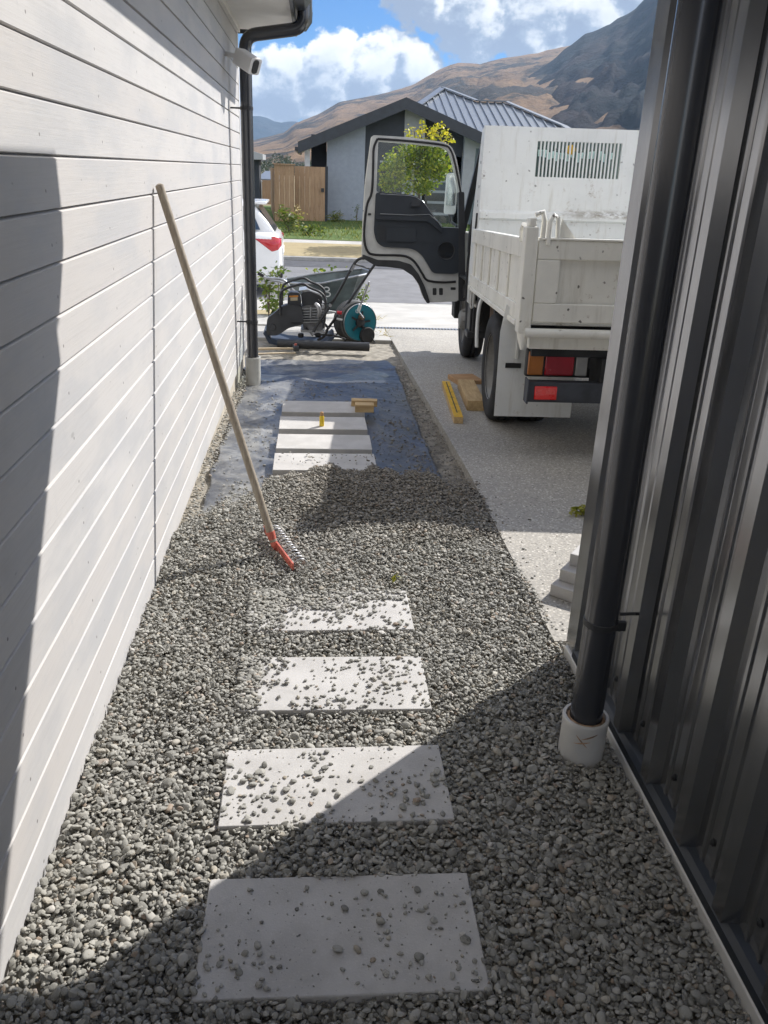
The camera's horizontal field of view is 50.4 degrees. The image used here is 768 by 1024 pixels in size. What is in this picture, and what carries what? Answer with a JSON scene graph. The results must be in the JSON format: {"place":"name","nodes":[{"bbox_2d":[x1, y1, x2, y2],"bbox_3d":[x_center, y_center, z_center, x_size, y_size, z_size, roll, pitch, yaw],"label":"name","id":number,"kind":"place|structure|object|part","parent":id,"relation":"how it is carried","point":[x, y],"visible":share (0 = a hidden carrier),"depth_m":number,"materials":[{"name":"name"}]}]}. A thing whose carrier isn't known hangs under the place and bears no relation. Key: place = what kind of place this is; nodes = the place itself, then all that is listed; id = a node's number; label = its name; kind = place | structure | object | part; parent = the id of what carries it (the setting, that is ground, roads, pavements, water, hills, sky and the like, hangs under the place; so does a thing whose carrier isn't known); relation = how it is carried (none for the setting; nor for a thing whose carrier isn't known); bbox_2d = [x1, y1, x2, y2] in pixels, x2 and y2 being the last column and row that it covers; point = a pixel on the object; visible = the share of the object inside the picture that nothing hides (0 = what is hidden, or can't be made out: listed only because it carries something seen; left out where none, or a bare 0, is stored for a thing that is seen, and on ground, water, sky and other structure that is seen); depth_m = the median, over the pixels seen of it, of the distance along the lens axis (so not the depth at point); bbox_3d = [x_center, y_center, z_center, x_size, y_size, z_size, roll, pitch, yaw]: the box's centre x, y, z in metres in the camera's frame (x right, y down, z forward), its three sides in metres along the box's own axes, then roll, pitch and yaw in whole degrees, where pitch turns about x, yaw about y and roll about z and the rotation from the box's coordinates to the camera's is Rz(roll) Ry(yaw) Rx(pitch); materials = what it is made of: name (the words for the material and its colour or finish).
{"place":"outdoors","nodes":[
{"label":"outdoors","id":0,"kind":"place"},
{"bbox_2d":[240,115,296,139],"bbox_3d":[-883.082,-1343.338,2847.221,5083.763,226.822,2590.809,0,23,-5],"label":"hills","id":1,"kind":"structure","parent":0,"point":[263,127],"depth_m":3265.00,"materials":[{"name":"blue"}]},
{"bbox_2d":[246,326,391,343],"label":"driveway","id":2,"kind":"structure","parent":0,"point":[380,339],"depth_m":9.29,"materials":[{"name":"concrete"}]},
{"bbox_2d":[257,268,368,313],"bbox_3d":[-0.771,-2.438,9.411,1.332,0.709,0.624,0,23,-5],"label":"wheelbarrow","id":3,"kind":"object","parent":2,"relation":"on","point":[330,282],"visible":0.37,"depth_m":9.19,"materials":[{"name":"grey metal"}]},
{"bbox_2d":[245,266,451,304],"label":"road","id":4,"kind":"structure","parent":0,"point":[393,285],"depth_m":15.29,"materials":[{"name":"grey asphalt"}]},
{"bbox_2d":[242,198,284,281],"bbox_3d":[-3.884,-4.618,13.922,4.320,1.489,1.798,0,23,-5],"label":"white hatchback","id":5,"kind":"object","parent":4,"relation":"on","point":[269,243],"visible":0.19,"depth_m":13.36,"materials":[{"name":"paint"}]},
{"bbox_3d":[-3.214,-4.786,13.157,2.410,0.400,0.132,0,23,-5],"label":"side window","id":6,"kind":"part","parent":5,"relation":"part of","materials":[{"name":"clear glass"}]},
{"bbox_3d":[-1.976,-5.034,13.927,0.270,0.375,1.200,0,23,-5],"label":"rear window","id":7,"kind":"part","parent":5,"relation":"part of","materials":[{"name":"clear glass"}]},
{"bbox_2d":[284,256,367,261],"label":"kerb","id":8,"kind":"structure","parent":4,"relation":"on","point":[310,258],"depth_m":19.17,"materials":[{"name":"concrete"}]},
{"bbox_2d":[284,260,402,269],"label":"road edge","id":9,"kind":"object","parent":4,"relation":"on","point":[304,263],"visible":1,"depth_m":18.56,"materials":[{"name":"concrete"}]},
{"bbox_2d":[257,171,450,304],"bbox_3d":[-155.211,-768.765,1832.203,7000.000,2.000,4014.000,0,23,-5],"label":"ground","id":10,"kind":"structure","parent":0,"point":[310,239],"depth_m":41.21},
{"bbox_2d":[0,0,312,983],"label":"weatherboard house","id":11,"kind":"structure","parent":10,"relation":"on","point":[112,402],"depth_m":2.36,"materials":[{"name":"wood"}]},
{"bbox_2d":[225,48,261,74],"bbox_3d":[-0.976,-3.101,5.621,0.295,0.164,0.101,19,28,34],"label":"security camera","id":12,"kind":"object","parent":11,"relation":"attached to","point":[245,60],"visible":0.98,"depth_m":5.56,"materials":[{"name":"plastic"}]},
{"bbox_2d":[245,356,260,385],"bbox_3d":[-1.091,-1.127,6.812,0.128,0.342,0.128,0,23,-5],"label":"stormwater riser","id":13,"kind":"object","parent":11,"relation":"attached to","point":[253,371],"visible":0.76,"depth_m":6.75,"materials":[{"name":"plastic"}]},
{"bbox_2d":[262,180,270,203],"bbox_3d":[-5.606,-15.221,38.841,0.484,1.072,0.082,0,23,-5],"label":"paling fence","id":14,"kind":"object","parent":10,"relation":"on","point":[266,187],"visible":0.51,"depth_m":38.77,"materials":[{"name":"brown wood"}]},
{"bbox_2d":[261,171,279,194],"bbox_3d":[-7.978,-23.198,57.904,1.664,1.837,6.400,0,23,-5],"label":"distant house","id":15,"kind":"structure","parent":10,"relation":"on","point":[265,175],"depth_m":55.55,"materials":[{"name":"paint"}]},
{"bbox_2d":[261,153,310,175],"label":"trees","id":16,"kind":"object","parent":10,"relation":"on","point":[270,164],"visible":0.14,"depth_m":201.43,"materials":[{"name":"green plant"}]},
{"bbox_2d":[284,242,361,257],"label":"verge","id":17,"kind":"structure","parent":10,"relation":"on","point":[322,249],"depth_m":20.28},
{"bbox_2d":[284,239,361,244],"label":"footpath","id":18,"kind":"structure","parent":10,"relation":"on","point":[322,241],"depth_m":22.51,"materials":[{"name":"concrete"}]},
{"bbox_2d":[377,119,455,198],"bbox_3d":[0.777,-8.611,21.496,2.068,3.135,1.583,0,23,-5],"label":"street tree","id":19,"kind":"object","parent":18,"relation":"on","point":[425,169],"visible":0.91,"depth_m":21.14,"materials":[{"name":"green plant"}]},
{"bbox_2d":[245,299,451,305],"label":"kerb","id":20,"kind":"structure","parent":10,"relation":"on","point":[395,304],"depth_m":13.23,"materials":[{"name":"concrete"}]},
{"bbox_2d":[245,301,457,328],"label":"footpath","id":21,"kind":"structure","parent":10,"relation":"on","point":[412,316],"depth_m":11.33,"materials":[{"name":"concrete"}]},
{"bbox_2d":[257,310,271,313],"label":"verge","id":22,"kind":"structure","parent":21,"relation":"on","point":[261,312],"depth_m":11.27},
{"bbox_2d":[259,295,278,314],"bbox_3d":[-1.510,-2.778,11.000,0.305,0.279,0.288,10,24,19],"label":"young shrub","id":23,"kind":"object","parent":22,"relation":"on","point":[273,309],"visible":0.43,"depth_m":10.98,"materials":[{"name":"green plant"}]},
{"bbox_2d":[256,266,279,315],"bbox_3d":[-1.524,-2.895,10.717,0.316,0.650,0.329,0,23,-5],"label":"young shrub","id":24,"kind":"object","parent":21,"relation":"on","point":[265,286],"visible":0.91,"depth_m":10.71,"materials":[{"name":"green plant"}]},
{"bbox_2d":[267,260,290,307],"bbox_3d":[-1.404,-2.973,10.841,0.302,0.707,0.339,-10,26,-27],"label":"young shrub","id":25,"kind":"object","parent":21,"relation":"on","point":[279,272],"visible":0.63,"depth_m":10.78,"materials":[{"name":"green plant"}]},
{"bbox_2d":[305,264,336,272],"bbox_3d":[-0.822,-2.921,10.782,0.467,0.701,0.323,0,23,-5],"label":"young shrub","id":26,"kind":"object","parent":21,"relation":"on","point":[322,269],"visible":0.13,"depth_m":10.68,"materials":[{"name":"green plant"}]},
{"bbox_2d":[356,283,369,301],"bbox_3d":[-0.329,-2.887,11.062,0.294,0.472,0.304,0,23,-5],"label":"young shrub","id":27,"kind":"object","parent":21,"relation":"on","point":[360,296],"visible":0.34,"depth_m":11.03,"materials":[{"name":"green plant"}]},
{"bbox_2d":[331,326,457,329],"bbox_3d":[2.336,-2.191,10.245,6.000,0.139,0.151,0,23,-5],"label":"drain channel","id":28,"kind":"object","parent":10,"relation":"on","point":[409,328],"visible":0.11,"depth_m":10.03,"materials":[{"name":"grey metal"}]},
{"bbox_2d":[376,326,456,329],"bbox_3d":[2.329,-2.249,10.221,5.902,0.010,0.136,0,23,-5],"label":"drain grate","id":29,"kind":"object","parent":28,"relation":"on","point":[418,328],"visible":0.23,"depth_m":10.07,"materials":[{"name":"grey metal"}]},
{"bbox_2d":[295,87,569,223],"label":"gable house","id":30,"kind":"structure","parent":10,"relation":"on","point":[341,151],"depth_m":28.74,"materials":[{"name":"grey"}]},
{"bbox_2d":[380,161,397,193],"bbox_3d":[0.167,-11.547,28.934,0.684,1.661,0.040,0,23,-5],"label":"window","id":31,"kind":"structure","parent":30,"relation":"in","point":[384,171],"depth_m":28.83,"materials":[{"name":"grey glass"}]},
{"bbox_2d":[424,172,453,222],"bbox_3d":[2.001,-11.245,29.470,1.089,1.942,0.055,0,23,-5],"label":"garage door","id":32,"kind":"structure","parent":30,"relation":"in","point":[435,201],"depth_m":29.45,"materials":[{"name":"grey metal"}]},
{"bbox_2d":[563,0,767,1023],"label":"steel garage","id":33,"kind":"structure","parent":10,"relation":"on","point":[666,652],"depth_m":1.86,"materials":[{"name":"black metal"}]},
{"bbox_2d":[264,206,467,240],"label":"lawn","id":34,"kind":"structure","parent":0,"point":[346,224],"depth_m":25.79,"materials":[{"name":"green plant"}]},
{"bbox_2d":[241,148,265,204],"bbox_3d":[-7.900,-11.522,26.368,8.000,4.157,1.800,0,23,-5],"label":"dark house","id":35,"kind":"structure","parent":34,"relation":"on","point":[258,157],"depth_m":26.65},
{"bbox_2d":[270,168,274,219],"bbox_3d":[-4.252,-12.299,31.275,0.083,1.642,8.366,-1,23,-8],"label":"paling fence","id":36,"kind":"object","parent":34,"relation":"on","point":[272,191],"visible":0.91,"depth_m":29.69,"materials":[{"name":"brown wood"}]},
{"bbox_2d":[273,163,294,221],"bbox_3d":[-3.344,-10.712,27.421,0.722,1.830,0.140,0,23,-5],"label":"paling fence","id":37,"kind":"object","parent":34,"relation":"on","point":[284,180],"visible":0.73,"depth_m":27.32,"materials":[{"name":"brown wood"}]},
{"bbox_2d":[265,204,303,232],"bbox_3d":[-2.869,-8.676,24.374,1.135,0.962,0.702,11,24,19],"label":"garden shrub","id":38,"kind":"object","parent":34,"relation":"on","point":[290,217],"visible":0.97,"depth_m":24.35,"materials":[{"name":"green plant"}]},
{"bbox_2d":[293,204,307,229],"bbox_3d":[-2.572,-8.875,24.671,0.559,0.814,0.429,0,23,-5],"label":"garden shrub","id":39,"kind":"object","parent":34,"relation":"on","point":[298,215],"visible":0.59,"depth_m":24.63,"materials":[{"name":"green plant"}]},
{"bbox_2d":[294,224,327,234],"bbox_3d":[-2.135,-8.241,23.884,1.003,0.378,0.571,0,23,-5],"label":"garden shrub","id":40,"kind":"object","parent":34,"relation":"on","point":[309,227],"visible":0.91,"depth_m":23.86,"materials":[{"name":"green plant"}]},
{"bbox_2d":[295,166,327,220],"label":"timber gate","id":41,"kind":"structure","parent":34,"relation":"on","point":[311,191],"depth_m":28.01,"materials":[{"name":"brown wood"}]},
{"bbox_2d":[328,210,344,221],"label":"garden shrub","id":42,"kind":"object","parent":34,"relation":"on","point":[335,216],"visible":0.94,"depth_m":28.35,"materials":[{"name":"green plant"}]},
{"bbox_2d":[351,204,358,221],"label":"garden shrub","id":43,"kind":"object","parent":34,"relation":"on","point":[356,212],"visible":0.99,"depth_m":28.61,"materials":[{"name":"green plant"}]},
{"bbox_2d":[0,341,751,1023],"bbox_3d":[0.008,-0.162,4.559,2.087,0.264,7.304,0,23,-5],"label":"gravel","id":44,"kind":"structure","parent":0,"point":[486,825],"depth_m":2.16,"materials":[{"name":"grey gravel"}]},
{"bbox_2d":[155,183,306,569],"bbox_3d":[-0.566,-0.546,3.330,0.735,1.449,0.206,18,27,32],"label":"garden rake","id":45,"kind":"object","parent":44,"relation":"on","point":[268,530],"visible":1,"depth_m":3.33,"materials":[{"name":"brown wood"}]},
{"bbox_2d":[258,352,295,354],"bbox_3d":[-1.050,-1.552,7.982,0.387,0.013,0.030,-6,24,-22],"label":"timber lath","id":46,"kind":"object","parent":44,"relation":"on","point":[277,353],"visible":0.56,"depth_m":7.99,"materials":[{"name":"beige wood"}]},
{"bbox_2d":[258,343,298,351],"bbox_3d":[-1.071,-1.638,8.130,0.436,0.070,0.110,-5,24,-16],"label":"hammer","id":47,"kind":"object","parent":44,"relation":"on","point":[295,347],"visible":0.97,"depth_m":8.14,"materials":[{"name":"brown wood"}]},
{"bbox_2d":[263,257,374,344],"bbox_3d":[-0.668,-2.218,8.555,1.181,0.969,0.583,0,23,-5],"label":"plate compactor","id":48,"kind":"object","parent":44,"relation":"on","point":[308,314],"visible":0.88,"depth_m":8.43,"materials":[{"name":"grey metal"}]},
{"bbox_2d":[277,339,369,350],"bbox_3d":[-0.613,-1.694,8.294,0.935,0.095,0.092,2,23,0],"label":"plastic roll","id":49,"kind":"object","parent":44,"relation":"on","point":[333,345],"visible":0.95,"depth_m":8.26,"materials":[{"name":"black plastic"}]},
{"bbox_2d":[247,591,413,638],"bbox_3d":[-0.202,0.390,3.078,0.601,0.050,0.295,0,23,-5],"label":"stepping stone","id":50,"kind":"object","parent":44,"relation":"on","point":[393,613],"visible":0.56,"depth_m":3.02,"materials":[{"name":"concrete"}]},
{"bbox_2d":[185,359,475,576],"bbox_3d":[-0.497,-0.604,5.678,1.541,0.183,4.980,0,23,-5],"label":"weed mat","id":51,"kind":"object","parent":44,"relation":"on","point":[332,375],"visible":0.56,"depth_m":5.84,"materials":[{"name":"fabric"}]},
{"bbox_2d":[279,416,367,434],"bbox_3d":[-0.409,-0.574,5.465,0.578,0.050,0.290,0,23,-5],"label":"stepping stone","id":52,"kind":"object","parent":51,"relation":"on","point":[331,426],"visible":0.74,"depth_m":5.39,"materials":[{"name":"concrete"}]},
{"bbox_2d":[319,411,323,426],"bbox_3d":[-0.409,-0.613,5.367,0.032,0.097,0.032,0,23,-5],"label":"yellow marker","id":53,"kind":"object","parent":52,"relation":"on","point":[321,420],"visible":1,"depth_m":5.36,"materials":[{"name":"plastic"}]},
{"bbox_2d":[282,401,364,416],"bbox_3d":[-0.440,-0.739,5.910,0.586,0.050,0.300,0,23,-5],"label":"stepping stone","id":54,"kind":"object","parent":51,"relation":"on","point":[316,408],"visible":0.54,"depth_m":5.83,"materials":[{"name":"concrete"}]},
{"bbox_2d":[351,398,376,406],"bbox_3d":[-0.144,-0.800,5.958,0.188,0.045,0.070,1,23,-2],"label":"timber block","id":55,"kind":"object","parent":54,"relation":"on","point":[354,400],"depth_m":5.93,"materials":[{"name":"brown wood"}]},
{"bbox_2d":[355,402,373,412],"bbox_3d":[-0.140,-0.745,5.815,0.133,0.055,0.080,1,23,-3],"label":"timber block","id":56,"kind":"object","parent":54,"relation":"on","point":[364,407],"depth_m":5.78,"materials":[{"name":"brown wood"}]},
{"bbox_2d":[276,434,371,453],"bbox_3d":[-0.369,-0.411,5.030,0.577,0.050,0.290,0,23,-5],"label":"stepping stone","id":57,"kind":"object","parent":51,"relation":"on","point":[324,443],"visible":0.8,"depth_m":4.97,"materials":[{"name":"concrete"}]},
{"bbox_2d":[273,453,376,477],"bbox_3d":[-0.336,-0.263,4.633,0.577,0.050,0.290,0,23,-5],"label":"stepping stone","id":58,"kind":"object","parent":51,"relation":"on","point":[281,466],"visible":0.63,"depth_m":4.62,"materials":[{"name":"concrete"}]},
{"bbox_2d":[236,656,431,719],"bbox_3d":[-0.162,0.572,2.647,0.601,0.050,0.297,0,23,-4],"label":"stepping stone","id":59,"kind":"object","parent":44,"relation":"on","point":[299,672],"visible":0.69,"depth_m":2.61,"materials":[{"name":"concrete"}]},
{"bbox_2d":[218,745,454,835],"bbox_3d":[-0.130,0.754,2.214,0.602,0.050,0.295,0,23,-5],"label":"stepping stone","id":60,"kind":"object","parent":44,"relation":"on","point":[407,761],"visible":0.68,"depth_m":2.19,"materials":[{"name":"concrete"}]},
{"bbox_2d":[191,873,489,1011],"bbox_3d":[-0.094,0.935,1.785,0.602,0.050,0.302,0,23,-4],"label":"stepping stone","id":61,"kind":"object","parent":44,"relation":"on","point":[411,933],"visible":0.82,"depth_m":1.76,"materials":[{"name":"concrete"}]},
{"bbox_2d":[328,281,375,342],"bbox_3d":[-0.349,-2.165,8.776,0.547,0.677,0.437,0,23,-5],"label":"hose reel","id":62,"kind":"object","parent":44,"relation":"on","point":[355,320],"visible":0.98,"depth_m":8.75,"materials":[{"name":"teal plastic"}]},
{"bbox_2d":[391,573,401,582],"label":"fallen leaf","id":63,"kind":"object","parent":44,"relation":"on","point":[393,578],"visible":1,"depth_m":3.28,"materials":[{"name":"green plant"}]},
{"bbox_2d":[557,703,609,772],"bbox_3d":[0.570,0.695,2.370,0.132,0.255,0.132,0,23,-5],"label":"stormwater riser","id":64,"kind":"object","parent":44,"relation":"in","point":[580,744],"visible":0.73,"depth_m":2.30,"materials":[{"name":"beige plastic"}]},
{"bbox_2d":[241,46,626,168],"bbox_3d":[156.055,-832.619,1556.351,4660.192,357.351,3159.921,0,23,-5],"label":"hills","id":65,"kind":"structure","parent":0,"point":[507,79],"depth_m":1542.43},
{"bbox_2d":[385,329,483,360],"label":"driveway","id":66,"kind":"structure","parent":0,"point":[423,343],"depth_m":8.95,"materials":[{"name":"grey concrete"}]},
{"bbox_2d":[238,0,642,122],"label":"sky","id":67,"kind":"structure","parent":0,"point":[350,49],"materials":[{"name":"blue"}]},
{"bbox_2d":[401,357,599,655],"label":"driveway","id":68,"kind":"structure","parent":0,"point":[537,473],"depth_m":4.67,"materials":[{"name":"grey concrete"}]},
{"bbox_2d":[442,381,462,423],"bbox_3d":[0.510,-0.845,6.171,0.065,0.049,1.253,2,20,-1],"label":"straightedge","id":69,"kind":"object","parent":68,"relation":"on","point":[454,408],"visible":1,"depth_m":5.99,"materials":[{"name":"yellow wood"}]},
{"bbox_2d":[448,374,480,384],"bbox_3d":[0.695,-1.134,6.982,0.230,0.040,0.240,-4,24,-16],"label":"timber offcut","id":70,"kind":"object","parent":68,"relation":"on","point":[453,378],"visible":0.68,"depth_m":6.96,"materials":[{"name":"brown wood"}]},
{"bbox_2d":[457,379,483,410],"bbox_3d":[0.671,-0.914,6.332,0.130,0.076,0.799,2,20,-1],"label":"timber offcut","id":71,"kind":"object","parent":68,"relation":"on","point":[470,394],"visible":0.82,"depth_m":6.15,"materials":[{"name":"brown wood"}]},
{"bbox_2d":[362,125,638,420],"bbox_3d":[1.260,-1.980,6.473,2.902,2.013,4.375,1,20,-2],"label":"tip truck","id":72,"kind":"object","parent":68,"relation":"on","point":[521,273],"visible":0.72,"depth_m":6.39,"materials":[{"name":"white metal"}]},
{"bbox_3d":[0.306,-2.850,8.021,1.043,1.510,0.415,1,20,-2],"label":"door","id":73,"kind":"part","parent":72,"relation":"part of","materials":[{"name":"paint"}]},
{"bbox_2d":[550,578,573,602],"bbox_3d":[0.987,0.343,3.178,0.600,0.050,0.300,18,27,33],"label":"spare paver","id":74,"kind":"object","parent":68,"relation":"on","point":[560,589],"visible":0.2,"depth_m":3.21,"materials":[{"name":"concrete"}]},
{"bbox_2d":[559,562,576,583],"bbox_3d":[1.029,0.278,3.206,0.600,0.050,0.300,17,27,31],"label":"spare paver","id":75,"kind":"object","parent":74,"relation":"on","point":[567,573],"visible":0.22,"depth_m":3.23,"materials":[{"name":"concrete"}]},
{"bbox_2d":[569,545,579,566],"bbox_3d":[1.075,0.211,3.238,0.600,0.050,0.300,15,26,28],"label":"spare paver","id":76,"kind":"object","parent":75,"relation":"on","point":[574,555],"visible":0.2,"depth_m":3.25,"materials":[{"name":"concrete"}]},
{"bbox_2d":[569,504,585,516],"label":"weed","id":77,"kind":"object","parent":68,"relation":"on","point":[580,511],"visible":0.68,"depth_m":4.02,"materials":[{"name":"green plant"}]},
{"bbox_2d":[528,0,657,129],"bbox_3d":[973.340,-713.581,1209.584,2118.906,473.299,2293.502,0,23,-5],"label":"mountain","id":78,"kind":"structure","parent":0,"point":[612,59],"depth_m":1050.16,"materials":[{"name":"grey stone"}]}
]}

